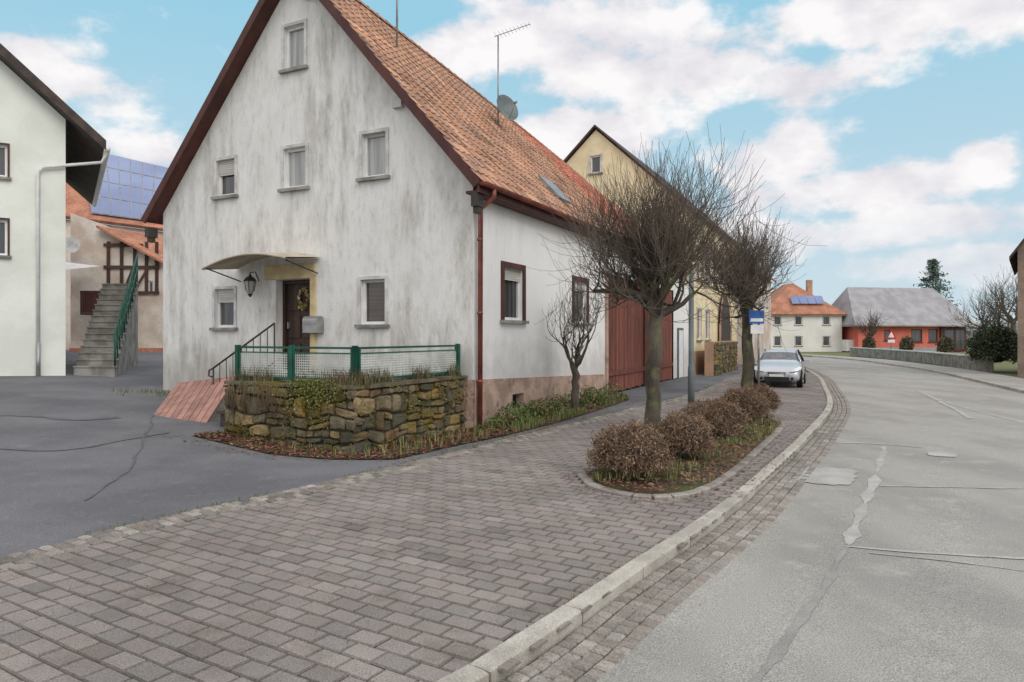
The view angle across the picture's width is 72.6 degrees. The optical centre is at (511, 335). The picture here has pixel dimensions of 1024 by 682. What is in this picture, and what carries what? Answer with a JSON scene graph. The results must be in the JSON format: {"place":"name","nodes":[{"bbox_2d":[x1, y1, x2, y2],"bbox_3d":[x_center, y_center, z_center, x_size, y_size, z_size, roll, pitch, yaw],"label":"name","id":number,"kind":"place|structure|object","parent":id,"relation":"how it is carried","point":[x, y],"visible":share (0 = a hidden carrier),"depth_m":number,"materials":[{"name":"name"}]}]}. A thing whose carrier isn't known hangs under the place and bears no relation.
{"place":"outdoors","nodes":[
{"label":"outdoors","id":0,"kind":"place"},
{"bbox_2d":[0,350,742,564],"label":"yard asphalt","id":1,"kind":"structure","parent":0,"point":[43,496],"depth_m":9.66,"materials":[{"name":"grey asphalt"}]},
{"bbox_2d":[0,60,65,375],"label":"walls","id":2,"kind":"structure","parent":1,"relation":"on","point":[32,128],"depth_m":18.77,"materials":[{"name":"white paint"}]},
{"bbox_2d":[0,218,11,257],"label":"window","id":3,"kind":"structure","parent":2,"relation":"attached to","point":[4,237],"depth_m":18.51,"materials":[{"name":"white paint"}]},
{"bbox_2d":[0,142,11,179],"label":"window","id":4,"kind":"structure","parent":2,"relation":"attached to","point":[4,162],"depth_m":18.51,"materials":[{"name":"white paint"}]},
{"bbox_2d":[0,43,105,204],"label":"roof","id":5,"kind":"structure","parent":2,"relation":"on","point":[85,141],"depth_m":19.74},
{"bbox_2d":[36,146,110,342],"bbox_3d":[-14.577,-2.530,23.108,1.722,5.460,9.936,0,0,-33],"label":"downpipe","id":6,"kind":"object","parent":2,"relation":"attached to","point":[104,160],"visible":1,"depth_m":18.77,"materials":[{"name":"white metal"}]},
{"bbox_2d":[36,343,40,375],"bbox_3d":[-12.767,0.750,18.781,0.102,1.100,0.102,0,0,-23],"label":"standpipe","id":7,"kind":"object","parent":1,"relation":"on","point":[38,359],"visible":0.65,"depth_m":18.74,"materials":[{"name":"grey metal"}]},
{"bbox_2d":[0,414,169,499],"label":"cracks","id":8,"kind":"object","parent":1,"relation":"on","point":[109,417],"visible":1,"depth_m":11.11,"materials":[{"name":"asphalt"}]},
{"bbox_2d":[73,253,138,376],"bbox_3d":[-12.417,-0.687,21.491,1.138,4.174,4.982,0,0,-21],"label":"outdoor staircase","id":9,"kind":"structure","parent":1,"relation":"on","point":[109,347],"depth_m":21.12,"materials":[{"name":"concrete"}]},
{"bbox_2d":[69,348,162,351],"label":"orange plinth","id":10,"kind":"structure","parent":1,"relation":"on","point":[139,349],"depth_m":31.07,"materials":[{"name":"orange paint"}]},
{"bbox_2d":[71,213,162,347],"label":"walls","id":11,"kind":"structure","parent":1,"relation":"on","point":[91,237],"depth_m":31.04,"materials":[{"name":"paint"}]},
{"bbox_2d":[66,237,79,251],"bbox_3d":[-19.296,-3.986,30.636,0.700,0.700,0.080,0,0,0],"label":"satellite dish","id":12,"kind":"object","parent":11,"relation":"attached to","point":[72,244],"visible":0.91,"depth_m":30.62,"materials":[{"name":"grey metal"}]},
{"bbox_2d":[66,262,95,269],"bbox_3d":[-19.201,-2.973,29.432,2.341,0.633,2.240,0,0,0],"label":"awning","id":13,"kind":"object","parent":11,"relation":"attached to","point":[72,265],"visible":0.2,"depth_m":29.92,"materials":[{"name":"white paint"}]},
{"bbox_2d":[80,241,158,314],"bbox_3d":[-17.209,-2.531,30.636,2.967,3.290,0.908,0,0,-3],"label":"timber frame and balcony","id":14,"kind":"object","parent":11,"relation":"attached to","point":[88,300],"visible":0.43,"depth_m":31.02,"materials":[{"name":"brown wood"}]},
{"bbox_2d":[96,225,162,263],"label":"roof","id":15,"kind":"structure","parent":11,"relation":"attached to","point":[125,236],"depth_m":31.05,"materials":[{"name":"orange tile"}]},
{"bbox_2d":[148,281,152,294],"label":"window","id":16,"kind":"structure","parent":11,"relation":"attached to","point":[150,285],"depth_m":31.22,"materials":[{"name":"white paint"}]},
{"bbox_2d":[66,154,167,349],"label":"roof and walls","id":17,"kind":"structure","parent":1,"relation":"on","point":[129,187],"depth_m":37.37,"materials":[{"name":"blue glass"}]},
{"bbox_2d":[154,376,234,422],"bbox_3d":[-6.796,1.301,14.126,3.579,0.999,1.359,0,0,44],"label":"cellar hatch","id":18,"kind":"object","parent":1,"relation":"on","point":[198,400],"visible":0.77,"depth_m":13.65,"materials":[{"name":"brown wood"}]},
{"bbox_2d":[208,322,467,453],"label":"stone terrace","id":19,"kind":"structure","parent":1,"relation":"on","point":[394,418],"depth_m":11.23,"materials":[{"name":"stone"}]},
{"bbox_2d":[219,361,466,451],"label":"terrace plants","id":20,"kind":"object","parent":19,"relation":"on","point":[357,380],"visible":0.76,"depth_m":11.12,"materials":[{"name":"green plant"}]},
{"bbox_2d":[235,344,459,382],"bbox_3d":[-2.834,0.530,12.557,2.560,0.740,3.101,0,0,27],"label":"green terrace fence","id":21,"kind":"object","parent":19,"relation":"on","point":[355,358],"visible":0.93,"depth_m":11.35,"materials":[{"name":"metal"}]},
{"bbox_2d":[3,396,734,642],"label":"fallen leaves","id":22,"kind":"object","parent":1,"relation":"on","point":[373,455],"visible":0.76,"depth_m":10.95,"materials":[{"name":"brown plant"}]},
{"bbox_2d":[0,373,741,569],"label":"cobble strip","id":23,"kind":"object","parent":1,"relation":"on","point":[92,539],"visible":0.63,"depth_m":7.65,"materials":[{"name":"stone"}]},
{"bbox_2d":[193,397,628,458],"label":"flower bed soil","id":24,"kind":"structure","parent":1,"relation":"on","point":[385,457],"depth_m":11.02,"materials":[{"name":"brown soil"}]},
{"bbox_2d":[106,381,628,457],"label":"bed weeds","id":25,"kind":"object","parent":24,"relation":"on","point":[563,409],"visible":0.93,"depth_m":14.39,"materials":[{"name":"green plant"}]},
{"bbox_2d":[542,267,611,409],"bbox_3d":[1.515,0.078,16.262,1.763,3.456,1.716,0,0,-26],"label":"bare tree","id":26,"kind":"object","parent":24,"relation":"on","point":[577,362],"visible":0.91,"depth_m":15.89,"materials":[{"name":"brown plant"}]},
{"bbox_2d":[141,0,694,427],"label":"gabled farmhouse","id":27,"kind":"object","parent":1,"relation":"on","point":[347,173],"visible":0.87,"depth_m":15.30,"materials":[{"name":"paint"}]},
{"bbox_2d":[209,286,237,330],"bbox_3d":[-6.679,-0.629,16.244,0.849,1.034,0.210,0,0,26],"label":"window","id":28,"kind":"structure","parent":27,"relation":"in","point":[227,297],"depth_m":16.32,"materials":[{"name":"white paint"}]},
{"bbox_2d":[210,155,238,199],"bbox_3d":[-6.647,-3.665,16.228,0.824,0.983,0.210,0,0,26],"label":"window","id":29,"kind":"structure","parent":27,"relation":"in","point":[227,169],"depth_m":16.30,"materials":[{"name":"white paint"}]},
{"bbox_2d":[278,18,308,74],"bbox_3d":[-4.757,-6.319,15.286,0.802,1.084,0.210,0,0,26],"label":"window","id":30,"kind":"structure","parent":27,"relation":"in","point":[296,36],"depth_m":15.38,"materials":[{"name":"white paint"}]},
{"bbox_2d":[277,142,309,192],"bbox_3d":[-4.749,-3.669,15.282,0.864,1.022,0.210,0,0,26],"label":"window","id":31,"kind":"structure","parent":27,"relation":"in","point":[297,160],"depth_m":15.37,"materials":[{"name":"white paint"}]},
{"bbox_2d":[283,279,309,370],"bbox_3d":[-4.676,-0.216,15.525,1.033,2.031,0.130,0,0,26],"label":"front door","id":32,"kind":"structure","parent":27,"relation":"in","point":[293,316],"depth_m":15.60,"materials":[{"name":"brown wood"}]},
{"bbox_2d":[354,275,389,327],"bbox_3d":[-2.846,-0.687,14.334,0.842,1.063,0.210,0,0,26],"label":"window","id":33,"kind":"structure","parent":27,"relation":"in","point":[375,292],"depth_m":14.43,"materials":[{"name":"white paint"}]},
{"bbox_2d":[355,127,390,181],"bbox_3d":[-2.822,-3.701,14.322,0.823,1.047,0.210,0,0,26],"label":"window","id":34,"kind":"structure","parent":27,"relation":"in","point":[376,145],"depth_m":14.40,"materials":[{"name":"white paint"}]},
{"bbox_2d":[500,261,528,323],"bbox_3d":[0.011,-0.890,14.804,0.210,1.280,1.221,0,0,27],"label":"window","id":35,"kind":"structure","parent":27,"relation":"in","point":[510,280],"depth_m":14.92,"materials":[{"name":"white paint"}]},
{"bbox_2d":[571,275,589,325],"bbox_3d":[1.780,-0.890,18.313,0.210,1.280,1.261,0,0,27],"label":"window","id":36,"kind":"structure","parent":27,"relation":"in","point":[578,278],"depth_m":18.39,"materials":[{"name":"white paint"}]},
{"bbox_2d":[609,278,672,392],"bbox_3d":[4.468,0.025,23.771,0.180,3.550,7.962,0,0,27],"label":"barn door","id":37,"kind":"structure","parent":27,"relation":"in","point":[628,339],"depth_m":22.50,"materials":[{"name":"brown wood"}]},
{"bbox_2d":[705,341,737,375],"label":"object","id":38,"kind":"object","parent":1,"relation":"on","point":[720,357],"visible":1,"depth_m":31.19,"materials":[{"name":"stone"}]},
{"bbox_2d":[0,364,834,681],"bbox_3d":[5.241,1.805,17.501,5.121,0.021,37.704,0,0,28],"label":"sidewalk paving","id":39,"kind":"structure","parent":0,"point":[400,522],"depth_m":5.27,"materials":[{"name":"grey stone"}]},
{"bbox_2d":[85,387,826,632],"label":"joint weeds","id":40,"kind":"object","parent":39,"relation":"on","point":[426,457],"visible":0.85,"depth_m":7.74,"materials":[{"name":"green plant"}]},
{"bbox_2d":[528,122,815,435],"bbox_3d":[2.834,-0.957,12.514,5.147,5.523,4.699,0,0,0],"label":"pollarded tree","id":41,"kind":"object","parent":39,"relation":"on","point":[653,244],"visible":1,"depth_m":12.30,"materials":[{"name":"brown plant"}]},
{"bbox_2d":[577,415,784,499],"bbox_3d":[3.450,1.806,11.915,1.823,0.088,9.420,0,0,28],"label":"planter edging","id":42,"kind":"object","parent":39,"relation":"on","point":[729,474],"visible":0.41,"depth_m":8.37,"materials":[{"name":"concrete"}]},
{"bbox_2d":[588,416,777,493],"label":"planter soil","id":43,"kind":"structure","parent":42,"relation":"in","point":[671,489],"depth_m":8.94,"materials":[{"name":"brown soil"}]},
{"bbox_2d":[585,414,677,478],"bbox_3d":[1.475,1.365,8.687,1.140,0.748,1.190,0,0,0],"label":"clipped shrub","id":44,"kind":"object","parent":43,"relation":"on","point":[634,446],"visible":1,"depth_m":8.45,"materials":[{"name":"brown plant"}]},
{"bbox_2d":[565,413,786,504],"bbox_3d":[3.576,1.710,11.656,2.368,0.174,9.625,0,0,30],"label":"planter groundcover","id":45,"kind":"object","parent":43,"relation":"on","point":[754,429],"visible":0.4,"depth_m":9.22,"materials":[{"name":"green plant"}]},
{"bbox_2d":[648,410,719,456],"bbox_3d":[2.408,1.365,9.909,0.988,0.674,1.032,0,0,0],"label":"clipped shrub","id":46,"kind":"object","parent":43,"relation":"on","point":[684,433],"visible":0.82,"depth_m":9.65,"materials":[{"name":"brown plant"}]},
{"bbox_2d":[676,397,751,438],"bbox_3d":[3.433,1.373,11.904,1.311,0.722,1.288,0,0,0],"label":"clipped shrub","id":47,"kind":"object","parent":43,"relation":"on","point":[723,416],"visible":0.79,"depth_m":11.58,"materials":[{"name":"brown plant"}]},
{"bbox_2d":[717,385,772,419],"bbox_3d":[4.766,1.363,14.422,1.233,0.741,1.278,0,0,0],"label":"clipped shrub","id":48,"kind":"object","parent":43,"relation":"on","point":[749,400],"visible":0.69,"depth_m":14.11,"materials":[{"name":"brown plant"}]},
{"bbox_2d":[739,382,784,414],"bbox_3d":[5.446,1.388,15.408,1.098,0.744,1.014,0,0,33],"label":"clipped shrub","id":49,"kind":"object","parent":43,"relation":"on","point":[772,395],"visible":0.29,"depth_m":15.20,"materials":[{"name":"brown plant"}]},
{"bbox_2d":[688,269,694,404],"bbox_3d":[4.536,0.035,17.640,0.170,3.530,0.170,0,0,0],"label":"steel post","id":50,"kind":"object","parent":39,"relation":"on","point":[691,382],"visible":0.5,"depth_m":17.58,"materials":[{"name":"metal"}]},
{"bbox_2d":[677,196,806,387],"bbox_3d":[7.051,-1.260,21.448,4.304,6.257,4.997,0,0,0],"label":"pollarded tree","id":51,"kind":"object","parent":39,"relation":"on","point":[752,264],"visible":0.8,"depth_m":20.90,"materials":[{"name":"brown plant"}]},
{"bbox_2d":[749,310,763,385],"bbox_3d":[7.352,0.514,20.983,0.456,2.571,0.105,0,0,0],"label":"bus stop sign","id":52,"kind":"object","parent":39,"relation":"on","point":[756,318],"visible":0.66,"depth_m":20.94,"materials":[{"name":"blue metal"}]},
{"bbox_2d":[753,349,808,387],"bbox_3d":[9.796,1.163,25.427,1.962,1.345,3.591,0,0,25],"label":"parked car","id":53,"kind":"object","parent":39,"relation":"on","point":[778,365],"visible":0.95,"depth_m":24.25,"materials":[{"name":"silver metal"}]},
{"bbox_2d":[0,0,1023,324],"label":"sky","id":54,"kind":"structure","parent":0,"point":[890,133],"materials":[{"name":"blue"}]},
{"bbox_2d":[597,356,1023,681],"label":"road","id":55,"kind":"structure","parent":0,"point":[874,617],"depth_m":5.60,"materials":[{"name":"grey asphalt"}]},
{"bbox_2d":[795,451,956,484],"bbox_3d":[5.256,1.864,10.106,3.846,0.023,0.988,0,0,-37],"label":"road patch","id":56,"kind":"object","parent":55,"relation":"on","point":[829,475],"visible":1,"depth_m":9.32,"materials":[{"name":"grey asphalt"}]},
{"bbox_2d":[749,383,1023,681],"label":"road crack seals","id":57,"kind":"object","parent":55,"relation":"on","point":[781,645],"visible":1,"depth_m":5.91,"materials":[{"name":"grey asphalt"}]},
{"bbox_2d":[842,326,964,351],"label":"walls","id":58,"kind":"structure","parent":0,"point":[899,332],"depth_m":78.94,"materials":[{"name":"red paint"}]},
{"bbox_2d":[884,330,889,340],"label":"window","id":59,"kind":"structure","parent":58,"relation":"attached to","point":[886,333],"depth_m":78.72,"materials":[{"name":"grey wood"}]},
{"bbox_2d":[832,287,979,326],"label":"roof","id":60,"kind":"structure","parent":58,"relation":"on","point":[912,306],"depth_m":80.81,"materials":[{"name":"grey tile"}]},
{"bbox_2d":[911,329,923,342],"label":"window","id":61,"kind":"structure","parent":58,"relation":"attached to","point":[916,335],"depth_m":79.42,"materials":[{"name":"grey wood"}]},
{"bbox_2d":[875,326,965,351],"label":"wood entrance","id":62,"kind":"object","parent":58,"relation":"attached to","point":[956,334],"visible":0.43,"depth_m":79.85,"materials":[{"name":"wood"}]},
{"bbox_2d":[928,329,937,342],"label":"window","id":63,"kind":"structure","parent":58,"relation":"attached to","point":[932,335],"depth_m":79.79,"materials":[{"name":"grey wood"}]},
{"bbox_2d":[800,346,1023,378],"bbox_3d":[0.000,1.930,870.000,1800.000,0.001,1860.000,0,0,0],"label":"ground","id":64,"kind":"structure","parent":0,"point":[1006,368],"depth_m":47.72,"materials":[{"name":"green plant"}]},
{"bbox_2d":[567,130,736,350],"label":"walls","id":65,"kind":"structure","parent":64,"relation":"on","point":[596,142],"depth_m":32.05,"materials":[{"name":"beige paint"}]},
{"bbox_2d":[588,153,602,174],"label":"window","id":66,"kind":"structure","parent":65,"relation":"attached to","point":[595,159],"depth_m":32.27,"materials":[{"name":"white paint"}]},
{"bbox_2d":[563,124,734,241],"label":"roof","id":67,"kind":"structure","parent":65,"relation":"on","point":[626,152],"depth_m":32.51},
{"bbox_2d":[696,307,702,340],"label":"window","id":68,"kind":"structure","parent":65,"relation":"attached to","point":[698,325],"depth_m":31.91,"materials":[{"name":"white paint"}]},
{"bbox_2d":[697,246,701,281],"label":"window","id":69,"kind":"structure","parent":65,"relation":"attached to","point":[698,268],"depth_m":31.91,"materials":[{"name":"white paint"}]},
{"bbox_2d":[705,308,711,340],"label":"window","id":70,"kind":"structure","parent":65,"relation":"attached to","point":[706,324],"depth_m":33.56,"materials":[{"name":"white paint"}]},
{"bbox_2d":[694,290,737,374],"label":"arched gate","id":71,"kind":"structure","parent":65,"relation":"attached to","point":[699,356],"depth_m":36.26,"materials":[{"name":"wood"}]},
{"bbox_2d":[501,367,850,681],"bbox_3d":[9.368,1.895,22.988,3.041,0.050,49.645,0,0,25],"label":"gutter setts","id":72,"kind":"structure","parent":64,"relation":"on","point":[716,550],"depth_m":5.26,"materials":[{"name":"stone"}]},
{"bbox_2d":[677,284,688,378],"bbox_3d":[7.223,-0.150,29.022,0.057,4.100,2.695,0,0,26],"label":"white outbuilding","id":73,"kind":"structure","parent":64,"relation":"on","point":[682,352],"depth_m":28.99,"materials":[{"name":"paint"}]},
{"bbox_2d":[677,328,683,378],"bbox_3d":[6.826,0.750,28.217,0.050,2.100,0.900,0,0,27],"label":"garden door","id":74,"kind":"structure","parent":73,"relation":"in","point":[680,331],"depth_m":28.10,"materials":[{"name":"paint"}]},
{"bbox_2d":[436,356,1023,681],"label":"kerb","id":75,"kind":"structure","parent":64,"relation":"on","point":[638,569],"depth_m":5.15,"materials":[{"name":"concrete"}]},
{"bbox_2d":[737,274,770,364],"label":"walls","id":76,"kind":"structure","parent":64,"relation":"on","point":[765,340],"depth_m":46.83,"materials":[{"name":"paint"}]},
{"bbox_2d":[771,315,841,351],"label":"walls","id":77,"kind":"structure","parent":64,"relation":"on","point":[812,330],"depth_m":80.00,"materials":[{"name":"paint"}]},
{"bbox_2d":[774,336,781,345],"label":"window","id":78,"kind":"structure","parent":77,"relation":"attached to","point":[777,341],"depth_m":80.10,"materials":[{"name":"grey glass"}]},
{"bbox_2d":[774,316,781,324],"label":"window","id":79,"kind":"structure","parent":77,"relation":"attached to","point":[777,318],"depth_m":80.05,"materials":[{"name":"white paint"}]},
{"bbox_2d":[794,336,802,345],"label":"window","id":80,"kind":"structure","parent":77,"relation":"attached to","point":[798,340],"depth_m":80.10,"materials":[{"name":"grey glass"}]},
{"bbox_2d":[794,316,802,324],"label":"window","id":81,"kind":"structure","parent":77,"relation":"attached to","point":[798,320],"depth_m":80.10,"materials":[{"name":"white paint"}]},
{"bbox_2d":[771,283,846,315],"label":"roof","id":82,"kind":"structure","parent":77,"relation":"on","point":[781,301],"depth_m":80.51,"materials":[{"name":"orange tile"}]},
{"bbox_2d":[790,280,853,350],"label":"solar panels and chimney","id":83,"kind":"object","parent":77,"relation":"on","point":[846,344],"visible":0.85,"depth_m":80.59,"materials":[{"name":"blue glass"}]},
{"bbox_2d":[822,336,830,345],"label":"window","id":84,"kind":"structure","parent":77,"relation":"attached to","point":[826,340],"depth_m":80.10,"materials":[{"name":"grey glass"}]},
{"bbox_2d":[822,316,830,324],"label":"window","id":85,"kind":"structure","parent":77,"relation":"attached to","point":[826,320],"depth_m":80.10,"materials":[{"name":"white paint"}]},
{"bbox_2d":[862,335,875,347],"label":"garden shrub","id":86,"kind":"object","parent":64,"relation":"on","point":[868,342],"visible":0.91,"depth_m":69.69,"materials":[{"name":"green plant"}]},
{"bbox_2d":[851,307,887,338],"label":"bare tree","id":87,"kind":"object","parent":64,"relation":"on","point":[873,327],"visible":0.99,"depth_m":69.91,"materials":[{"name":"brown plant"}]},
{"bbox_2d":[886,330,895,342],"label":"warning sign","id":88,"kind":"object","parent":64,"relation":"on","point":[891,335],"visible":0.84,"depth_m":58.75,"materials":[{"name":"grey metal"}]},
{"bbox_2d":[898,335,914,349],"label":"garden shrub","id":89,"kind":"object","parent":64,"relation":"on","point":[906,343],"visible":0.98,"depth_m":65.69,"materials":[{"name":"green plant"}]},
{"bbox_2d":[849,347,993,371],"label":"wall and coping","id":90,"kind":"structure","parent":64,"relation":"on","point":[955,360],"depth_m":46.46,"materials":[{"name":"concrete"}]},
{"bbox_2d":[913,259,960,305],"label":"pine tree","id":91,"kind":"object","parent":64,"relation":"on","point":[932,267],"visible":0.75,"depth_m":95.62,"materials":[{"name":"green plant"}]},
{"bbox_2d":[935,335,955,352],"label":"garden shrub","id":92,"kind":"object","parent":64,"relation":"on","point":[945,343],"visible":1,"depth_m":61.66,"materials":[{"name":"green plant"}]},
{"bbox_2d":[945,284,1012,336],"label":"bare tree","id":93,"kind":"object","parent":64,"relation":"on","point":[978,314],"visible":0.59,"depth_m":60.07,"materials":[{"name":"brown plant"}]},
{"bbox_2d":[963,323,1017,362],"bbox_3d":[25.303,0.396,36.457,2.793,2.096,2.885,0,0,44],"label":"conifer hedge","id":94,"kind":"object","parent":64,"relation":"on","point":[994,343],"visible":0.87,"depth_m":35.97,"materials":[{"name":"green plant"}]},
{"bbox_2d":[966,309,1017,345],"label":"distant trees","id":95,"kind":"object","parent":64,"relation":"on","point":[969,334],"visible":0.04,"depth_m":125.50,"materials":[{"name":"brown plant"}]},
{"bbox_2d":[967,266,1017,332],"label":"bare tree","id":96,"kind":"object","parent":64,"relation":"on","point":[1003,296],"visible":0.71,"depth_m":54.27,"materials":[{"name":"brown plant"}]},
{"bbox_2d":[972,286,1017,362],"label":"bare tree","id":97,"kind":"object","parent":64,"relation":"on","point":[997,318],"visible":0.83,"depth_m":47.61,"materials":[{"name":"brown plant"}]},
{"bbox_2d":[1007,334,1017,363],"bbox_3d":[26.110,0.475,34.566,2.814,2.138,2.821,0,0,0],"label":"hedge shrub","id":98,"kind":"object","parent":64,"relation":"on","point":[1015,351],"visible":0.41,"depth_m":34.93,"materials":[{"name":"green plant"}]},
{"bbox_2d":[1009,238,1023,377],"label":"brown barn","id":99,"kind":"structure","parent":64,"relation":"on","point":[1016,258],"depth_m":30.94,"materials":[{"name":"brown wood"}]},
{"bbox_2d":[801,354,1023,388],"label":"pavement","id":100,"kind":"structure","parent":0,"point":[1011,381],"depth_m":33.54,"materials":[{"name":"concrete"}]}
]}

